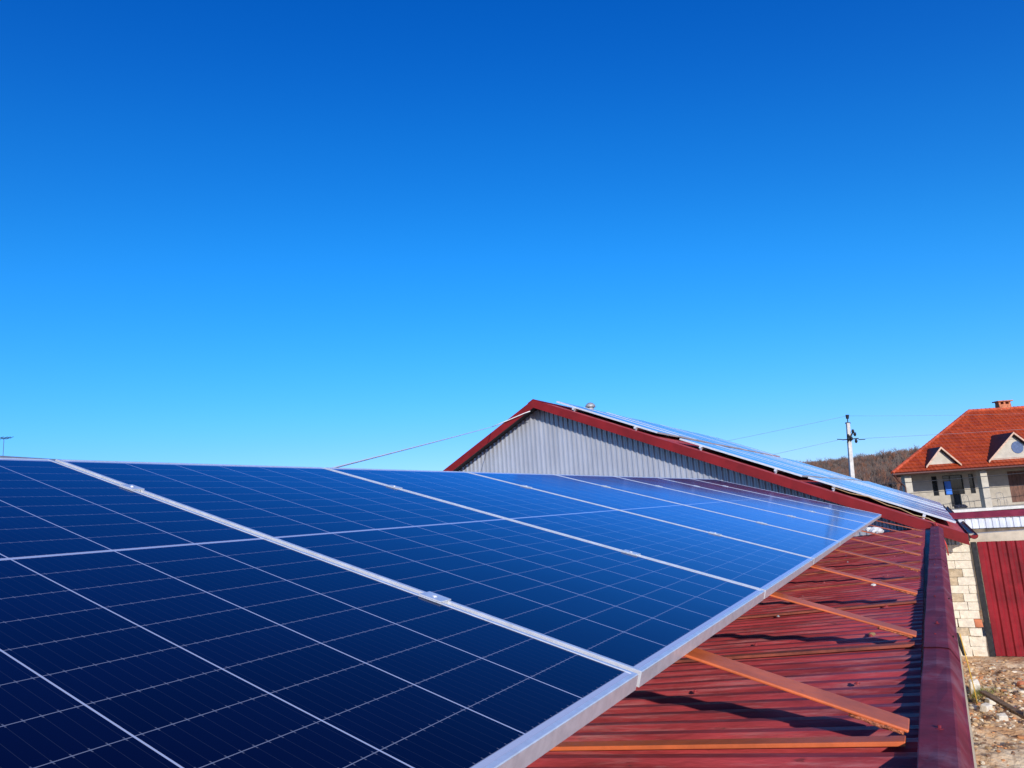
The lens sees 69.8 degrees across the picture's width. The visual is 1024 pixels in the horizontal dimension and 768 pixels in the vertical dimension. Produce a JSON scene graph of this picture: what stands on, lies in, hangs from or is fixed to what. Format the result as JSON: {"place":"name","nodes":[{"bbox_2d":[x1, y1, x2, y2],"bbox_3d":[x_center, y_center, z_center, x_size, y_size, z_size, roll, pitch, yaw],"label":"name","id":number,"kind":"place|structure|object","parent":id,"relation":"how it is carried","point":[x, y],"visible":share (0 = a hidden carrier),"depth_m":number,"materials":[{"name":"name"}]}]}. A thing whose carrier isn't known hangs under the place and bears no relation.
{"place":"outdoors","nodes":[
{"label":"outdoors","id":0,"kind":"place"},
{"bbox_2d":[0,0,1023,470],"label":"sky","id":1,"kind":"structure","parent":0,"point":[299,233],"materials":[{"name":"blue"}]},
{"bbox_2d":[822,460,1023,767],"bbox_3d":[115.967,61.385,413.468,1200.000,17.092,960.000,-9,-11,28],"label":"ground","id":2,"kind":"structure","parent":0,"point":[994,760],"depth_m":7.52,"materials":[{"name":"soil"}]},
{"bbox_2d":[443,399,989,655],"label":"hall building","id":3,"kind":"structure","parent":2,"relation":"on","point":[541,437],"depth_m":13.40,"materials":[{"name":"red paint"}]},
{"bbox_2d":[493,411,529,426],"bbox_3d":[-0.019,0.686,14.392,0.864,0.222,0.037,-9,-11,28],"label":"white cable","id":4,"kind":"object","parent":3,"relation":"attached to","point":[511,418],"visible":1,"depth_m":14.37,"materials":[{"name":"white plastic"}]},
{"bbox_2d":[331,426,492,467],"bbox_3d":[-0.704,0.652,9.174,0.011,1.451,10.737,-4,-10,3],"label":"white cable","id":5,"kind":"object","parent":4,"relation":"attached to","point":[397,451],"visible":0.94,"depth_m":5.55,"materials":[{"name":"white plastic"}]},
{"bbox_2d":[585,402,595,408],"bbox_3d":[1.796,0.553,16.786,0.240,0.263,0.240,-9,-11,28],"label":"roof vent","id":6,"kind":"object","parent":3,"relation":"on","point":[590,405],"visible":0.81,"depth_m":16.72,"materials":[{"name":"metal"}]},
{"bbox_2d":[572,408,689,439],"bbox_3d":[4.984,1.487,19.820,1.315,0.636,13.340,-9,-11,28],"label":"roof rack","id":7,"kind":"object","parent":3,"relation":"on","point":[574,409],"visible":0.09,"depth_m":14.41,"materials":[{"name":"metal"}]},
{"bbox_2d":[557,401,677,436],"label":"solar panel","id":8,"kind":"object","parent":7,"relation":"on","point":[620,420],"visible":1,"depth_m":14.35,"materials":[{"name":"glass"}]},
{"bbox_2d":[585,407,695,440],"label":"solar panel","id":9,"kind":"object","parent":7,"relation":"on","point":[682,436],"visible":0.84,"depth_m":15.60,"materials":[{"name":"glass"}]},
{"bbox_2d":[607,412,710,443],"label":"solar panel","id":10,"kind":"object","parent":7,"relation":"on","point":[697,439],"visible":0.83,"depth_m":16.75,"materials":[{"name":"glass"}]},
{"bbox_2d":[631,418,724,445],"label":"solar panel","id":11,"kind":"object","parent":7,"relation":"on","point":[715,443],"visible":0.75,"depth_m":18.08,"materials":[{"name":"glass"}]},
{"bbox_2d":[650,422,736,448],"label":"solar panel","id":12,"kind":"object","parent":7,"relation":"on","point":[726,445],"visible":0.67,"depth_m":19.25,"materials":[{"name":"glass"}]},
{"bbox_2d":[660,424,746,450],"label":"solar panel","id":13,"kind":"object","parent":7,"relation":"on","point":[710,439],"visible":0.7,"depth_m":20.24,"materials":[{"name":"glass"}]},
{"bbox_2d":[676,428,756,452],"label":"solar panel","id":14,"kind":"object","parent":7,"relation":"on","point":[720,441],"visible":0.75,"depth_m":21.47,"materials":[{"name":"glass"}]},
{"bbox_2d":[693,432,764,453],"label":"solar panel","id":15,"kind":"object","parent":7,"relation":"on","point":[732,443],"visible":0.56,"depth_m":22.84,"materials":[{"name":"glass"}]},
{"bbox_2d":[702,434,772,455],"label":"solar panel","id":16,"kind":"object","parent":7,"relation":"on","point":[743,446],"visible":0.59,"depth_m":23.76,"materials":[{"name":"glass"}]},
{"bbox_2d":[711,436,779,456],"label":"solar panel","id":17,"kind":"object","parent":7,"relation":"on","point":[749,447],"visible":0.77,"depth_m":24.75,"materials":[{"name":"glass"}]},
{"bbox_2d":[699,446,793,474],"bbox_3d":[7.144,2.131,18.513,1.315,0.636,13.340,-9,-11,28],"label":"roof rack","id":18,"kind":"object","parent":3,"relation":"on","point":[775,470],"visible":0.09,"depth_m":13.09,"materials":[{"name":"metal"}]},
{"bbox_2d":[679,438,812,476],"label":"solar panel","id":19,"kind":"object","parent":18,"relation":"on","point":[761,462],"visible":0.94,"depth_m":13.05,"materials":[{"name":"glass"}]},
{"bbox_2d":[702,442,820,477],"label":"solar panel","id":20,"kind":"object","parent":18,"relation":"on","point":[816,476],"visible":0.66,"depth_m":14.49,"materials":[{"name":"glass"}]},
{"bbox_2d":[717,445,827,477],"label":"solar panel","id":21,"kind":"object","parent":18,"relation":"on","point":[773,461],"visible":0.5,"depth_m":15.57,"materials":[{"name":"glass"}]},
{"bbox_2d":[732,448,835,478],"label":"solar panel","id":22,"kind":"object","parent":18,"relation":"on","point":[831,477],"visible":0.73,"depth_m":16.71,"materials":[{"name":"glass"}]},
{"bbox_2d":[744,450,840,478],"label":"solar panel","id":23,"kind":"object","parent":18,"relation":"on","point":[793,464],"visible":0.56,"depth_m":18.07,"materials":[{"name":"glass"}]},
{"bbox_2d":[754,452,845,479],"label":"solar panel","id":24,"kind":"object","parent":18,"relation":"on","point":[801,466],"visible":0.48,"depth_m":18.99,"materials":[{"name":"glass"}]},
{"bbox_2d":[764,454,850,479],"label":"solar panel","id":25,"kind":"object","parent":18,"relation":"on","point":[811,468],"visible":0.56,"depth_m":20.00,"materials":[{"name":"glass"}]},
{"bbox_2d":[774,456,854,479],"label":"solar panel","id":26,"kind":"object","parent":18,"relation":"on","point":[815,468],"visible":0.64,"depth_m":21.18,"materials":[{"name":"glass"}]},
{"bbox_2d":[783,458,856,479],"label":"solar panel","id":27,"kind":"object","parent":18,"relation":"on","point":[817,468],"visible":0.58,"depth_m":22.71,"materials":[{"name":"glass"}]},
{"bbox_2d":[790,459,861,480],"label":"solar panel","id":28,"kind":"object","parent":18,"relation":"on","point":[830,471],"visible":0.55,"depth_m":23.67,"materials":[{"name":"glass"}]},
{"bbox_2d":[832,486,925,518],"bbox_3d":[9.345,2.773,17.948,1.315,0.636,14.663,-9,-11,28],"label":"roof rack","id":29,"kind":"object","parent":3,"relation":"on","point":[923,515],"visible":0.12,"depth_m":11.95,"materials":[{"name":"metal"}]},
{"bbox_2d":[808,477,955,522],"bbox_3d":[6.145,1.909,12.228,2.172,0.033,1.303,17,1,30],"label":"solar panel","id":30,"kind":"object","parent":29,"relation":"on","point":[885,500],"visible":1,"depth_m":11.86,"materials":[{"name":"glass"}]},
{"bbox_2d":[820,478,952,518],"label":"solar panel","id":31,"kind":"object","parent":29,"relation":"on","point":[887,497],"visible":0.71,"depth_m":13.37,"materials":[{"name":"glass"}]},
{"bbox_2d":[829,478,949,514],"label":"solar panel","id":32,"kind":"object","parent":29,"relation":"on","point":[891,496],"visible":0.45,"depth_m":14.62,"materials":[{"name":"glass"}]},
{"bbox_2d":[837,479,948,512],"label":"solar panel","id":33,"kind":"object","parent":29,"relation":"on","point":[895,496],"visible":0.65,"depth_m":15.63,"materials":[{"name":"glass"}]},
{"bbox_2d":[842,479,944,509],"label":"solar panel","id":34,"kind":"object","parent":29,"relation":"on","point":[889,493],"visible":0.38,"depth_m":16.93,"materials":[{"name":"glass"}]},
{"bbox_2d":[846,479,945,509],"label":"solar panel","id":35,"kind":"object","parent":29,"relation":"on","point":[899,495],"visible":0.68,"depth_m":17.65,"materials":[{"name":"glass"}]},
{"bbox_2d":[852,480,943,507],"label":"solar panel","id":36,"kind":"object","parent":29,"relation":"on","point":[895,493],"visible":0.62,"depth_m":18.93,"materials":[{"name":"glass"}]},
{"bbox_2d":[855,480,942,506],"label":"solar panel","id":37,"kind":"object","parent":29,"relation":"on","point":[902,494],"visible":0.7,"depth_m":20.00,"materials":[{"name":"glass"}]},
{"bbox_2d":[862,481,941,504],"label":"solar panel","id":38,"kind":"object","parent":29,"relation":"on","point":[900,492],"visible":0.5,"depth_m":21.47,"materials":[{"name":"glass"}]},
{"bbox_2d":[864,481,940,503],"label":"solar panel","id":39,"kind":"object","parent":29,"relation":"on","point":[901,492],"visible":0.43,"depth_m":22.63,"materials":[{"name":"glass"}]},
{"bbox_2d":[867,481,939,502],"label":"solar panel","id":40,"kind":"object","parent":29,"relation":"on","point":[904,492],"visible":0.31,"depth_m":23.79,"materials":[{"name":"glass"}]},
{"bbox_2d":[832,487,934,521],"bbox_3d":[5.577,1.810,11.069,1.332,0.618,0.036,-9,-11,28],"label":"tan cable","id":41,"kind":"object","parent":3,"relation":"on","point":[884,503],"visible":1,"depth_m":11.04,"materials":[{"name":"beige plastic"}]},
{"bbox_2d":[962,529,1023,543],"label":"lintel beam","id":42,"kind":"structure","parent":3,"relation":"attached to","point":[1012,535],"depth_m":10.82,"materials":[{"name":"beige concrete"}]},
{"bbox_2d":[525,526,976,767],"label":"shed","id":43,"kind":"structure","parent":2,"relation":"on","point":[921,685],"depth_m":2.39,"materials":[{"name":"red paint"}]},
{"bbox_2d":[550,648,909,750],"bbox_3d":[-0.270,0.726,2.349,2.671,1.094,0.100,-9,-11,28],"label":"support frame","id":44,"kind":"object","parent":43,"relation":"on","point":[881,718],"visible":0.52,"depth_m":1.80,"materials":[{"name":"orange paint"}]},
{"bbox_2d":[674,592,916,662],"bbox_3d":[0.317,0.872,3.386,2.674,1.100,0.099,-9,-11,28],"label":"support frame","id":45,"kind":"object","parent":43,"relation":"on","point":[896,629],"visible":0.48,"depth_m":2.83,"materials":[{"name":"orange paint"}]},
{"bbox_2d":[736,565,917,619],"bbox_3d":[0.899,1.018,4.426,2.667,1.104,0.098,-9,-11,28],"label":"support frame","id":46,"kind":"object","parent":43,"relation":"on","point":[903,590],"visible":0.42,"depth_m":3.87,"materials":[{"name":"orange paint"}]},
{"bbox_2d":[775,548,919,592],"bbox_3d":[1.487,1.164,5.461,2.673,1.110,0.099,-9,-11,28],"label":"support frame","id":47,"kind":"object","parent":43,"relation":"on","point":[876,559],"visible":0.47,"depth_m":4.92,"materials":[{"name":"orange paint"}]},
{"bbox_2d":[798,538,920,575],"bbox_3d":[2.072,1.310,6.499,2.672,1.115,0.098,-9,-11,28],"label":"support frame","id":48,"kind":"object","parent":43,"relation":"on","point":[910,552],"visible":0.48,"depth_m":5.96,"materials":[{"name":"orange paint"}]},
{"bbox_2d":[815,530,920,563],"bbox_3d":[2.655,1.457,7.537,2.667,1.120,0.099,-9,-11,28],"label":"support frame","id":49,"kind":"object","parent":43,"relation":"on","point":[911,542],"visible":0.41,"depth_m":7.00,"materials":[{"name":"orange paint"}]},
{"bbox_2d":[865,527,883,532],"bbox_3d":[5.470,2.206,11.064,0.258,0.114,0.172,-9,-11,28],"label":"plastic scrap","id":50,"kind":"object","parent":43,"relation":"on","point":[874,529],"visible":0.88,"depth_m":11.02,"materials":[{"name":"white plastic"}]},
{"bbox_2d":[828,525,922,554],"bbox_3d":[3.244,1.602,8.573,2.675,1.125,0.098,-9,-11,28],"label":"support frame","id":51,"kind":"object","parent":43,"relation":"on","point":[883,547],"visible":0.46,"depth_m":8.04,"materials":[{"name":"orange paint"}]},
{"bbox_2d":[839,520,921,546],"bbox_3d":[3.827,1.749,9.611,2.669,1.130,0.100,-9,-11,28],"label":"support frame","id":52,"kind":"object","parent":43,"relation":"on","point":[887,540],"visible":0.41,"depth_m":9.08,"materials":[{"name":"orange paint"}]},
{"bbox_2d":[957,633,966,655],"bbox_3d":[5.267,3.056,8.614,0.113,0.262,0.044,-1,-10,-16],"label":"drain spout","id":53,"kind":"object","parent":43,"relation":"attached to","point":[960,644],"visible":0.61,"depth_m":8.60,"materials":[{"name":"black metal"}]},
{"bbox_2d":[959,633,977,703],"bbox_3d":[5.106,3.178,8.208,0.072,0.751,0.032,-9,-11,28],"label":"yellow hose","id":54,"kind":"object","parent":43,"relation":"hanging from","point":[968,667],"visible":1,"depth_m":8.20,"materials":[{"name":"plastic"}]},
{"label":"support frame","id":55,"kind":"object","parent":43,"relation":"on","visible":0},
{"bbox_2d":[120,485,727,491],"bbox_3d":[0.737,0.834,5.752,0.071,0.086,10.850,-9,-11,28],"label":"mounting rail","id":56,"kind":"object","parent":55,"relation":"on","point":[134,487],"visible":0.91,"depth_m":2.33,"materials":[{"name":"metal"}]},
{"bbox_2d":[55,459,764,686],"bbox_3d":[-0.351,0.513,2.579,2.172,0.032,1.303,10,-2,30],"label":"solar panel","id":57,"kind":"object","parent":56,"relation":"attached to","point":[645,619],"visible":0.9,"depth_m":2.28,"materials":[{"name":"glass"}]},
{"bbox_2d":[325,467,813,598],"bbox_3d":[0.294,0.671,3.723,2.172,0.032,1.303,10,-2,30],"label":"solar panel","id":58,"kind":"object","parent":56,"relation":"attached to","point":[768,571],"visible":0.82,"depth_m":3.53,"materials":[{"name":"glass"}]},
{"bbox_2d":[554,474,855,545],"bbox_3d":[1.585,0.988,6.011,2.172,0.032,1.303,10,-2,30],"label":"solar panel","id":59,"kind":"object","parent":56,"relation":"attached to","point":[836,533],"visible":0.78,"depth_m":5.91,"materials":[{"name":"glass"}]},
{"bbox_2d":[615,476,866,533],"bbox_3d":[2.230,1.147,7.155,2.172,0.032,1.303,10,-2,30],"label":"solar panel","id":60,"kind":"object","parent":56,"relation":"attached to","point":[857,526],"visible":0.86,"depth_m":7.08,"materials":[{"name":"glass"}]},
{"bbox_2d":[419,507,830,603],"bbox_3d":[1.756,1.007,5.154,0.071,0.086,10.850,-9,-11,28],"label":"mounting rail","id":61,"kind":"object","parent":55,"relation":"on","point":[435,597],"visible":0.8,"depth_m":1.72,"materials":[{"name":"metal"}]},
{"bbox_2d":[0,458,637,767],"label":"solar panel","id":62,"kind":"object","parent":61,"relation":"attached to","point":[139,629],"visible":1,"depth_m":1.22,"materials":[{"name":"glass"}]},
{"bbox_2d":[0,456,55,460],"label":"grey cable","id":63,"kind":"object","parent":62,"relation":"on","point":[22,457],"depth_m":2.50,"materials":[{"name":"metal"}]},
{"bbox_2d":[468,472,839,564],"bbox_3d":[0.939,0.830,4.867,2.172,0.032,1.303,10,-2,30],"label":"solar panel","id":64,"kind":"object","parent":61,"relation":"attached to","point":[816,548],"visible":0.8,"depth_m":4.73,"materials":[{"name":"glass"}]},
{"bbox_2d":[657,477,874,526],"bbox_3d":[2.875,1.305,8.299,2.172,0.032,1.303,10,-2,30],"label":"solar panel","id":65,"kind":"object","parent":61,"relation":"attached to","point":[800,505],"visible":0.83,"depth_m":8.24,"materials":[{"name":"glass"}]},
{"bbox_2d":[690,478,881,520],"bbox_3d":[3.520,1.463,9.443,2.172,0.032,1.303,10,-2,30],"label":"solar panel","id":66,"kind":"object","parent":61,"relation":"attached to","point":[876,516],"visible":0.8,"depth_m":9.39,"materials":[{"name":"glass"}]},
{"bbox_2d":[837,415,864,477],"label":"utility pole","id":67,"kind":"object","parent":2,"relation":"on","point":[850,438],"visible":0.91,"depth_m":49.86,"materials":[{"name":"concrete"}]},
{"bbox_2d":[728,416,844,440],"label":"overhead wire","id":68,"kind":"object","parent":67,"relation":"attached to","point":[782,429],"visible":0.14,"depth_m":51.73,"materials":[{"name":"metal"}]},
{"bbox_2d":[879,429,1018,437],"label":"overhead wire","id":69,"kind":"object","parent":67,"relation":"attached to","point":[952,433],"visible":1,"depth_m":49.48,"materials":[{"name":"metal"}]},
{"bbox_2d":[879,473,1020,484],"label":"overhead wire","id":70,"kind":"object","parent":67,"relation":"attached to","point":[950,479],"visible":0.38,"depth_m":47.72,"materials":[{"name":"black metal"}]},
{"bbox_2d":[909,485,1020,493],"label":"overhead wire","id":71,"kind":"object","parent":67,"relation":"attached to","point":[966,489],"visible":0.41,"depth_m":47.82,"materials":[{"name":"black metal"}]},
{"bbox_2d":[797,445,918,489],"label":"bare woodland","id":72,"kind":"object","parent":2,"relation":"on","point":[871,463],"visible":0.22,"depth_m":221.02,"materials":[{"name":"brown plant"}]},
{"bbox_2d":[891,400,1023,512],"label":"house","id":73,"kind":"structure","parent":2,"relation":"on","point":[965,454],"depth_m":52.78,"materials":[{"name":"beige stone"}]},
{"bbox_2d":[931,476,938,495],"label":"window","id":74,"kind":"structure","parent":73,"relation":"in","point":[934,483],"depth_m":53.10,"materials":[{"name":"black glass"}]},
{"bbox_2d":[942,475,964,494],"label":"window","id":75,"kind":"structure","parent":73,"relation":"in","point":[956,484],"depth_m":53.12,"materials":[{"name":"black glass"}]},
{"bbox_2d":[950,494,960,506],"bbox_3d":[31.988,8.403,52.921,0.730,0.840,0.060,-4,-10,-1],"label":"balcony door","id":76,"kind":"structure","parent":73,"relation":"in","point":[955,499],"depth_m":52.90,"materials":[{"name":"black glass"}]},
{"bbox_2d":[954,504,967,507],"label":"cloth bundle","id":77,"kind":"object","parent":73,"relation":"on","point":[961,506],"visible":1,"depth_m":51.05,"materials":[{"name":"black fabric"}]},
{"bbox_2d":[968,474,975,492],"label":"window","id":78,"kind":"structure","parent":73,"relation":"in","point":[971,481],"depth_m":53.12,"materials":[{"name":"black glass"}]},
{"bbox_2d":[1007,470,1023,501],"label":"wooden door","id":79,"kind":"structure","parent":73,"relation":"in","point":[1017,492],"depth_m":53.10,"materials":[{"name":"brown wood"}]},
{"bbox_2d":[970,542,995,656],"bbox_3d":[6.826,3.134,10.632,0.070,1.650,0.100,-9,-11,28],"label":"gate post","id":80,"kind":"object","parent":2,"relation":"on","point":[982,599],"visible":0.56,"depth_m":10.60,"materials":[{"name":"black metal"}]},
{"bbox_2d":[977,540,1023,656],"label":"gate","id":81,"kind":"structure","parent":80,"relation":"attached to","point":[1002,565],"depth_m":10.49,"materials":[{"name":"red metal"}]},
{"bbox_2d":[949,509,1023,608],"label":"boundary wall","id":82,"kind":"structure","parent":2,"relation":"on","point":[989,521],"depth_m":14.48,"materials":[{"name":"pale limestone block"},{"name":"mortar"}]},
{"bbox_2d":[968,684,1011,702],"bbox_3d":[5.455,3.592,8.486,0.596,0.204,1.011,-9,-11,28],"label":"grass tuft","id":83,"kind":"object","parent":2,"relation":"on","point":[973,695],"visible":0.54,"depth_m":8.56,"materials":[{"name":"plant"}]},
{"bbox_2d":[963,659,1023,767],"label":"rubble","id":84,"kind":"object","parent":2,"relation":"on","point":[971,706],"visible":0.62,"depth_m":8.28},
{"bbox_2d":[968,679,980,694],"bbox_3d":[5.496,3.615,8.708,0.112,0.208,0.127,-8,-11,23],"label":"limestone block","id":85,"kind":"object","parent":84,"relation":"on","point":[976,684],"depth_m":8.68,"materials":[{"name":"white stone"}]},
{"bbox_2d":[980,703,992,711],"bbox_3d":[5.141,3.513,7.958,0.134,0.090,0.091,3,-12,-33],"label":"limestone block","id":86,"kind":"object","parent":84,"relation":"on","point":[985,707],"depth_m":7.93,"materials":[{"name":"white stone"}]},
{"bbox_2d":[985,698,995,704],"bbox_3d":[5.448,3.623,8.352,0.089,0.080,0.107,-4,-10,2],"label":"limestone block","id":87,"kind":"object","parent":84,"relation":"on","point":[987,700],"depth_m":8.31,"materials":[{"name":"white stone"}]},
{"bbox_2d":[980,690,1023,718],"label":"wooden plank","id":88,"kind":"object","parent":84,"relation":"on","point":[1004,704],"visible":1,"depth_m":7.96,"materials":[{"name":"brown wood"}]},
{"bbox_2d":[1017,681,1023,685],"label":"brick","id":89,"kind":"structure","parent":84,"relation":"on","point":[1019,683],"depth_m":8.93,"materials":[{"name":"orange brick"}]},
{"bbox_2d":[996,713,1008,720],"bbox_3d":[5.074,3.451,7.592,0.099,0.079,0.078,-5,-10,7],"label":"limestone block","id":90,"kind":"object","parent":2,"relation":"on","point":[1001,716],"depth_m":7.56,"materials":[{"name":"white stone"}]},
{"bbox_2d":[996,492,1007,504],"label":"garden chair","id":91,"kind":"object","parent":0,"point":[1001,498],"visible":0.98,"depth_m":51.37,"materials":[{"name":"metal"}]}
]}

